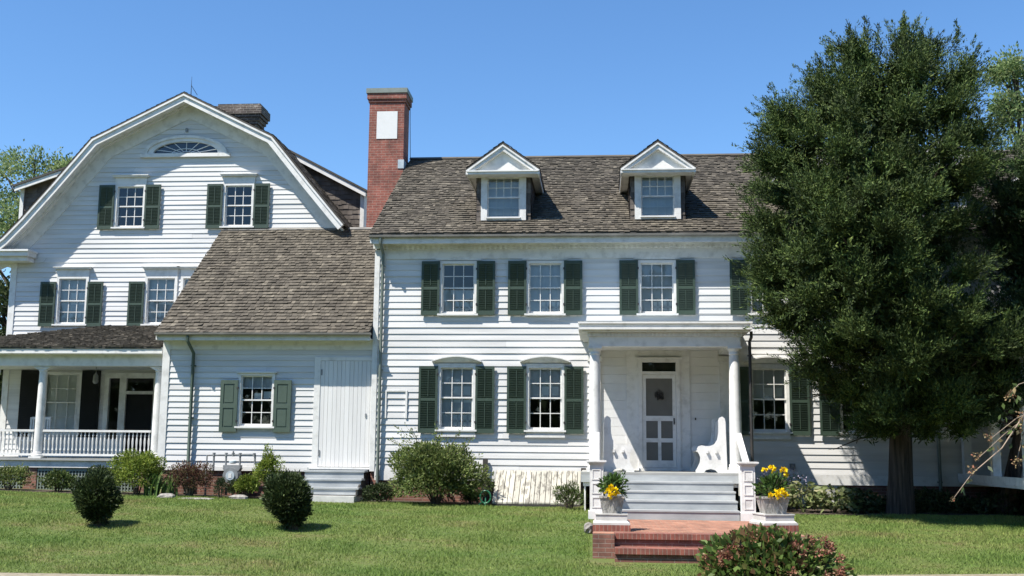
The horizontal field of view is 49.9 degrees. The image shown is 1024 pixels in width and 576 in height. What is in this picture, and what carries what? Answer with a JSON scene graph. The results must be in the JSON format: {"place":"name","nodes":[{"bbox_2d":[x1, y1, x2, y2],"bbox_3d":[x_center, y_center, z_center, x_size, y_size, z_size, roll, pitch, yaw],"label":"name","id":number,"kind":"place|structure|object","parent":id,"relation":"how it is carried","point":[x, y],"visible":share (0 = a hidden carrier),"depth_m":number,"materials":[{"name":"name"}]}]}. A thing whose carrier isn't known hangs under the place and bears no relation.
{"place":"outdoors","nodes":[
{"label":"outdoors","id":0,"kind":"place"},
{"bbox_2d":[0,486,1023,575],"bbox_3d":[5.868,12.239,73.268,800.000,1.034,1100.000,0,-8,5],"label":"lawn","id":1,"kind":"structure","parent":0,"point":[612,561],"depth_m":18.00,"materials":[{"name":"green plant"}]},
{"bbox_2d":[0,275,9,406],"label":"broadleaf tree","id":2,"kind":"object","parent":1,"relation":"on","point":[4,294],"visible":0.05,"depth_m":34.08,"materials":[{"name":"green plant"}]},
{"bbox_2d":[0,139,73,316],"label":"broadleaf tree","id":3,"kind":"object","parent":1,"relation":"on","point":[10,170],"visible":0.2,"depth_m":41.80,"materials":[{"name":"green plant"}]},
{"bbox_2d":[70,467,124,526],"bbox_3d":[-7.286,3.679,19.321,0.962,1.061,0.908,0,-8,5],"label":"clipped shrub","id":4,"kind":"object","parent":1,"relation":"on","point":[97,498],"visible":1,"depth_m":19.13,"materials":[{"name":"green plant"}]},
{"bbox_2d":[156,493,175,497],"bbox_3d":[-7.411,4.459,23.550,0.383,0.130,0.274,0,-8,5],"label":"garden stone","id":5,"kind":"object","parent":1,"relation":"on","point":[163,495],"visible":0.75,"depth_m":23.47,"materials":[{"name":"white stone"}]},
{"bbox_2d":[0,81,366,491],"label":"gambrel house","id":6,"kind":"structure","parent":1,"relation":"on","point":[108,237],"depth_m":29.54,"materials":[{"name":"white paint"}]},
{"bbox_2d":[18,417,51,457],"bbox_3d":[-11.646,3.639,26.850,0.550,0.990,0.500,0,-8,5],"label":"porch chair","id":7,"kind":"object","parent":6,"relation":"on","point":[32,419],"visible":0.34,"depth_m":27.08,"materials":[{"name":"white paint"}]},
{"bbox_2d":[45,372,81,435],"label":"window","id":8,"kind":"structure","parent":6,"relation":"in","point":[61,387],"depth_m":29.24,"materials":[{"name":"grey glass"}]},
{"bbox_2d":[38,266,103,326],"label":"window","id":9,"kind":"structure","parent":6,"relation":"in","point":[80,304],"depth_m":29.55,"materials":[{"name":"white paint"}]},
{"bbox_2d":[97,174,160,228],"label":"window","id":10,"kind":"structure","parent":6,"relation":"in","point":[108,216],"depth_m":29.75,"materials":[{"name":"white paint"}]},
{"bbox_2d":[123,394,152,456],"bbox_3d":[-9.815,3.639,28.924,0.740,1.680,0.040,0,-8,5],"label":"door","id":11,"kind":"structure","parent":6,"relation":"in","point":[138,416],"depth_m":28.94,"materials":[{"name":"black paint"}]},
{"bbox_2d":[126,266,178,325],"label":"window","id":12,"kind":"structure","parent":6,"relation":"in","point":[149,300],"depth_m":29.39,"materials":[{"name":"white paint"}]},
{"bbox_2d":[140,135,230,157],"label":"fan window","id":13,"kind":"structure","parent":6,"relation":"in","point":[149,152],"depth_m":29.86,"materials":[{"name":"white paint"}]},
{"bbox_2d":[177,266,197,292],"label":"window","id":14,"kind":"structure","parent":6,"relation":"in","point":[186,271],"depth_m":29.34,"materials":[{"name":"white paint"}]},
{"bbox_2d":[205,173,269,228],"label":"window","id":15,"kind":"structure","parent":6,"relation":"in","point":[216,204],"depth_m":29.51,"materials":[{"name":"white paint"}]},
{"bbox_2d":[178,497,212,499],"bbox_3d":[-6.704,4.473,23.351,0.800,0.046,0.336,0,-8,5],"label":"garden stone","id":16,"kind":"object","parent":1,"relation":"on","point":[199,498],"visible":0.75,"depth_m":23.23,"materials":[{"name":"white stone"}]},
{"bbox_2d":[212,476,227,497],"bbox_3d":[-6.324,4.330,23.853,0.338,0.518,0.340,0,-8,5],"label":"dwarf conifer","id":17,"kind":"object","parent":1,"relation":"on","point":[220,482],"visible":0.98,"depth_m":23.82,"materials":[{"name":"green plant"}]},
{"bbox_2d":[229,494,247,498],"bbox_3d":[-5.893,4.511,23.675,0.412,0.130,0.282,0,-8,5],"label":"garden stone","id":18,"kind":"object","parent":1,"relation":"on","point":[238,496],"visible":0.76,"depth_m":23.60,"materials":[{"name":"white stone"}]},
{"bbox_2d":[233,473,260,497],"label":"shrub","id":19,"kind":"object","parent":1,"relation":"on","point":[243,482],"visible":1,"depth_m":23.87,"materials":[{"name":"green plant"}]},
{"bbox_2d":[154,227,375,498],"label":"house wing","id":20,"kind":"structure","parent":1,"relation":"on","point":[265,335],"depth_m":25.13,"materials":[{"name":"white wood"}]},
{"bbox_2d":[219,371,291,431],"bbox_3d":[-5.814,2.588,25.033,1.640,1.365,0.203,0,-8,5],"label":"window","id":21,"kind":"structure","parent":20,"relation":"in","point":[231,391],"depth_m":24.98,"materials":[{"name":"white paint"}]},
{"bbox_2d":[318,361,371,466],"bbox_3d":[-3.755,2.833,24.818,1.194,2.375,0.075,0,-8,5],"label":"plank door","id":22,"kind":"structure","parent":20,"relation":"in","point":[345,386],"depth_m":24.80,"materials":[{"name":"paint"}]},
{"bbox_2d":[259,467,313,529],"bbox_3d":[-3.946,3.698,19.278,0.970,1.117,0.972,0,-8,5],"label":"clipped shrub","id":23,"kind":"object","parent":1,"relation":"on","point":[292,511],"visible":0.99,"depth_m":19.08,"materials":[{"name":"green plant"}]},
{"bbox_2d":[303,467,367,502],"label":"wooden steps","id":24,"kind":"structure","parent":1,"relation":"on","point":[339,485],"depth_m":23.91,"materials":[{"name":"grey paint"}]},
{"bbox_2d":[387,424,496,504],"bbox_3d":[-1.538,3.773,23.563,2.323,1.788,1.618,3,-9,-18],"label":"flowering shrub","id":25,"kind":"object","parent":1,"relation":"on","point":[437,466],"visible":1,"depth_m":23.18,"materials":[{"name":"green plant"}]},
{"bbox_2d":[479,490,491,504],"bbox_3d":[-0.569,4.409,23.107,0.277,0.332,0.120,0,-8,5],"label":"garden hose","id":26,"kind":"object","parent":1,"relation":"on","point":[485,502],"visible":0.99,"depth_m":23.07,"materials":[{"name":"green plastic"}]},
{"bbox_2d":[0,488,1023,515],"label":"planting bed","id":27,"kind":"object","parent":1,"relation":"on","point":[807,511],"visible":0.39,"depth_m":23.02,"materials":[{"name":"soil"}]},
{"bbox_2d":[0,463,38,489],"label":"shrub","id":28,"kind":"object","parent":27,"relation":"on","point":[7,473],"visible":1,"depth_m":24.77,"materials":[{"name":"green plant"}]},
{"bbox_2d":[38,468,77,491],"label":"shrub","id":29,"kind":"object","parent":27,"relation":"on","point":[53,478],"visible":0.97,"depth_m":24.55,"materials":[{"name":"green plant"}]},
{"bbox_2d":[86,464,121,487],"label":"shrub","id":30,"kind":"object","parent":27,"relation":"on","point":[91,468],"visible":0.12,"depth_m":24.57,"materials":[{"name":"green plant"}]},
{"bbox_2d":[106,448,166,494],"bbox_3d":[-8.303,4.068,24.320,1.264,1.071,1.196,5,-9,-28],"label":"shrub","id":31,"kind":"object","parent":27,"relation":"on","point":[132,462],"visible":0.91,"depth_m":24.19,"materials":[{"name":"green plant"}]},
{"bbox_2d":[142,471,166,495],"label":"iris plant","id":32,"kind":"object","parent":27,"relation":"on","point":[155,490],"visible":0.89,"depth_m":23.98,"materials":[{"name":"green plant"}]},
{"bbox_2d":[158,474,180,495],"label":"iris plant","id":33,"kind":"object","parent":27,"relation":"on","point":[170,488],"visible":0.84,"depth_m":24.05,"materials":[{"name":"green plant"}]},
{"bbox_2d":[164,460,216,495],"bbox_3d":[-7.045,4.198,24.217,1.390,0.850,0.833,0,-8,5],"label":"red shrub","id":34,"kind":"object","parent":27,"relation":"on","point":[201,475],"visible":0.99,"depth_m":24.10,"materials":[{"name":"brown plant"}]},
{"bbox_2d":[204,451,256,494],"bbox_3d":[-6.253,4.134,24.522,1.180,0.990,0.374,2,-8,-9],"label":"gas meter","id":35,"kind":"object","parent":27,"relation":"on","point":[230,472],"visible":0.93,"depth_m":24.50,"materials":[{"name":"white paint"}]},
{"bbox_2d":[225,478,251,494],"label":"shrub","id":36,"kind":"object","parent":27,"relation":"on","point":[230,489],"visible":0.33,"depth_m":24.26,"materials":[{"name":"green plant"}]},
{"bbox_2d":[250,443,285,497],"bbox_3d":[-5.367,4.027,24.177,0.815,1.248,0.660,0,-8,5],"label":"young tree","id":37,"kind":"object","parent":27,"relation":"on","point":[269,461],"visible":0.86,"depth_m":24.14,"materials":[{"name":"green plant"}]},
{"bbox_2d":[360,481,397,502],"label":"shrub","id":38,"kind":"object","parent":27,"relation":"on","point":[376,490],"visible":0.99,"depth_m":23.58,"materials":[{"name":"green plant"}]},
{"bbox_2d":[459,489,483,504],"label":"shrub","id":39,"kind":"object","parent":27,"relation":"on","point":[464,497],"visible":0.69,"depth_m":23.43,"materials":[{"name":"green plant"}]},
{"bbox_2d":[482,459,487,501],"bbox_3d":[-0.590,4.271,24.184,0.110,1.020,0.050,0,-8,5],"label":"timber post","id":40,"kind":"object","parent":27,"relation":"on","point":[485,461],"visible":0.36,"depth_m":24.16,"materials":[{"name":"grey wood"}]},
{"bbox_2d":[581,468,585,503],"bbox_3d":[1.562,4.354,24.000,0.110,0.840,0.050,0,-8,5],"label":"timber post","id":41,"kind":"object","parent":27,"relation":"on","point":[582,487],"visible":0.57,"depth_m":23.98,"materials":[{"name":"grey wood"}]},
{"bbox_2d":[755,467,813,494],"bbox_3d":[5.622,4.170,22.840,1.249,0.924,0.756,0,-8,5],"label":"flowering plant","id":42,"kind":"object","parent":27,"relation":"on","point":[789,479],"visible":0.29,"depth_m":22.82,"materials":[{"name":"green plant"}]},
{"bbox_2d":[781,481,830,511],"bbox_3d":[5.809,4.191,22.030,1.171,0.651,0.911,0,-8,5],"label":"hosta plant","id":43,"kind":"object","parent":27,"relation":"on","point":[794,493],"visible":0.75,"depth_m":21.90,"materials":[{"name":"green plant"}]},
{"bbox_2d":[807,483,862,513],"bbox_3d":[6.409,4.205,21.942,1.104,0.612,0.946,0,-8,5],"label":"hosta plant","id":44,"kind":"object","parent":27,"relation":"on","point":[843,497],"visible":0.85,"depth_m":21.79,"materials":[{"name":"green plant"}]},
{"bbox_2d":[841,491,885,512],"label":"shrub","id":45,"kind":"object","parent":27,"relation":"on","point":[877,505],"visible":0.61,"depth_m":21.78,"materials":[{"name":"green plant"}]},
{"bbox_2d":[832,486,1023,514],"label":"groundcover","id":46,"kind":"object","parent":27,"relation":"on","point":[937,503],"visible":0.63,"depth_m":21.90,"materials":[{"name":"green plant"}]},
{"bbox_2d":[552,480,589,508],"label":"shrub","id":47,"kind":"object","parent":1,"relation":"on","point":[568,497],"visible":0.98,"depth_m":22.28,"materials":[{"name":"green plant"}]},
{"bbox_2d":[584,522,592,532],"bbox_3d":[1.329,4.154,19.056,0.194,0.185,0.178,7,-10,-36],"label":"garden ornament","id":48,"kind":"object","parent":1,"relation":"on","point":[588,527],"visible":0.92,"depth_m":18.99,"materials":[{"name":"stone"}]},
{"bbox_2d":[366,88,1023,520],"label":"house","id":49,"kind":"structure","parent":1,"relation":"on","point":[536,314],"depth_m":24.56,"materials":[{"name":"white paint"}]},
{"bbox_2d":[418,355,494,436],"bbox_3d":[-1.238,2.416,24.563,1.700,1.800,0.258,0,-8,5],"label":"window","id":50,"kind":"structure","parent":49,"relation":"in","point":[453,395],"depth_m":24.57,"materials":[{"name":"white paint"}]},
{"bbox_2d":[421,261,494,315],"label":"window","id":51,"kind":"structure","parent":49,"relation":"in","point":[435,300],"depth_m":24.90,"materials":[{"name":"white paint"}]},
{"bbox_2d":[492,470,580,506],"bbox_3d":[0.543,4.344,23.612,1.870,0.829,1.020,0,-8,5],"label":"cellar hatch","id":52,"kind":"object","parent":49,"relation":"attached to","point":[543,501],"visible":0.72,"depth_m":23.62,"materials":[{"name":"beige paint"}]},
{"bbox_2d":[492,470,580,504],"bbox_3d":[0.544,4.272,23.622,1.850,0.682,1.020,0,-8,5],"label":"door leaf","id":53,"kind":"structure","parent":52,"relation":"in","point":[565,475],"depth_m":23.67,"materials":[{"name":"beige paint"}]},
{"bbox_2d":[508,260,581,315],"bbox_3d":[0.749,0.014,24.784,1.674,1.260,0.203,0,-8,5],"label":"window","id":54,"kind":"structure","parent":49,"relation":"in","point":[535,288],"depth_m":24.78,"materials":[{"name":"white paint"}]},
{"bbox_2d":[506,356,583,437],"bbox_3d":[0.736,2.410,24.406,1.700,1.800,0.258,0,-8,5],"label":"window","id":55,"kind":"structure","parent":49,"relation":"in","point":[562,382],"depth_m":24.39,"materials":[{"name":"white paint"}]},
{"bbox_2d":[603,416,633,471],"bbox_3d":[2.226,3.272,23.089,0.635,1.130,1.445,0,-8,5],"label":"bench","id":56,"kind":"object","parent":49,"relation":"on","point":[616,456],"visible":0.99,"depth_m":22.40,"materials":[{"name":"white paint"}]},
{"bbox_2d":[619,260,695,315],"bbox_3d":[3.241,0.007,24.585,1.674,1.260,0.203,0,-8,5],"label":"window","id":57,"kind":"structure","parent":49,"relation":"in","point":[646,287],"depth_m":24.57,"materials":[{"name":"white paint"}]},
{"bbox_2d":[642,375,676,467],"bbox_3d":[3.228,2.912,24.081,0.727,2.015,0.105,0,-8,5],"label":"screen door","id":58,"kind":"structure","parent":49,"relation":"in","point":[658,391],"depth_m":24.11,"materials":[{"name":"white paint"}]},
{"bbox_2d":[690,417,726,472],"bbox_3d":[4.085,3.266,22.941,0.635,1.130,1.445,0,-8,5],"label":"bench","id":59,"kind":"object","parent":49,"relation":"on","point":[711,456],"visible":0.98,"depth_m":22.27,"materials":[{"name":"white paint"}]},
{"bbox_2d":[729,260,805,315],"bbox_3d":[5.674,0.000,24.392,1.674,1.260,0.203,0,-8,5],"label":"window","id":60,"kind":"structure","parent":49,"relation":"in","point":[737,297],"depth_m":24.36,"materials":[{"name":"white paint"}]},
{"bbox_2d":[740,356,810,438],"bbox_3d":[5.621,2.396,24.017,1.700,1.800,0.258,0,-8,5],"label":"window","id":61,"kind":"structure","parent":49,"relation":"in","point":[768,380],"depth_m":23.99,"materials":[{"name":"white paint"}]},
{"bbox_2d":[819,357,888,439],"bbox_3d":[7.525,2.390,23.865,1.700,1.800,0.258,0,-8,5],"label":"window","id":62,"kind":"structure","parent":49,"relation":"in","point":[827,427],"depth_m":23.80,"materials":[{"name":"white paint"}]},
{"bbox_2d":[593,519,804,563],"bbox_3d":[3.018,4.378,18.593,3.280,0.656,3.860,0,-8,5],"label":"brick landing","id":63,"kind":"object","parent":1,"relation":"on","point":[659,541],"visible":0.4,"depth_m":17.11,"materials":[{"name":"red brick"}]},
{"bbox_2d":[593,512,630,531],"bbox_3d":[1.613,3.789,17.849,0.600,0.275,0.600,0,-8,5],"label":"pedestal","id":64,"kind":"object","parent":63,"relation":"on","point":[615,522],"visible":0.99,"depth_m":17.57,"materials":[{"name":"brick"}]},
{"bbox_2d":[596,469,628,512],"bbox_3d":[1.642,3.288,17.864,0.590,0.715,0.590,0,-8,5],"label":"planter","id":65,"kind":"object","parent":64,"relation":"on","point":[612,502],"visible":1,"depth_m":17.73,"materials":[{"name":"stone"}]},
{"bbox_2d":[749,512,798,531],"bbox_3d":[4.301,3.849,18.101,0.600,0.275,0.600,2,-8,-11],"label":"pedestal","id":66,"kind":"object","parent":63,"relation":"on","point":[786,520],"visible":0.81,"depth_m":17.86,"materials":[{"name":"brick"}]},
{"bbox_2d":[752,465,793,513],"bbox_3d":[4.304,3.316,18.169,0.720,0.794,0.586,1,-8,-3],"label":"planter","id":67,"kind":"object","parent":66,"relation":"on","point":[776,502],"visible":1,"depth_m":18.07,"materials":[{"name":"stone"}]},
{"bbox_2d":[756,489,799,507],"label":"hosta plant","id":68,"kind":"object","parent":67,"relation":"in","point":[792,504],"visible":0.08,"depth_m":22.22,"materials":[{"name":"green plant"}]},
{"bbox_2d":[693,522,856,575],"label":"hydrangea bush","id":69,"kind":"object","parent":1,"relation":"on","point":[751,550],"visible":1,"depth_m":14.56,"materials":[{"name":"green plant"}]},
{"bbox_2d":[722,10,1023,515],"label":"cedar tree","id":70,"kind":"object","parent":1,"relation":"on","point":[865,234],"visible":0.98,"depth_m":20.27,"materials":[{"name":"green plant"}]},
{"bbox_2d":[930,135,1023,514],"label":"tree","id":71,"kind":"object","parent":1,"relation":"on","point":[1007,227],"visible":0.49,"depth_m":21.58,"materials":[{"name":"green plant"}]},
{"bbox_2d":[950,382,1023,500],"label":"dry shrub","id":72,"kind":"object","parent":1,"relation":"on","point":[1009,394],"visible":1,"depth_m":11.98,"materials":[{"name":"brown plant"}]},
{"bbox_2d":[974,40,1023,149],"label":"broadleaf tree","id":73,"kind":"object","parent":1,"relation":"on","point":[1011,101],"visible":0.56,"depth_m":42.27,"materials":[{"name":"green plant"}]},
{"bbox_2d":[0,573,1023,575],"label":"sidewalk","id":74,"kind":"structure","parent":0,"point":[31,574],"depth_m":15.40,"materials":[{"name":"concrete"}]},
{"bbox_2d":[0,0,1023,328],"label":"sky","id":75,"kind":"structure","parent":0,"point":[536,77],"materials":[{"name":"blue"}]}
]}

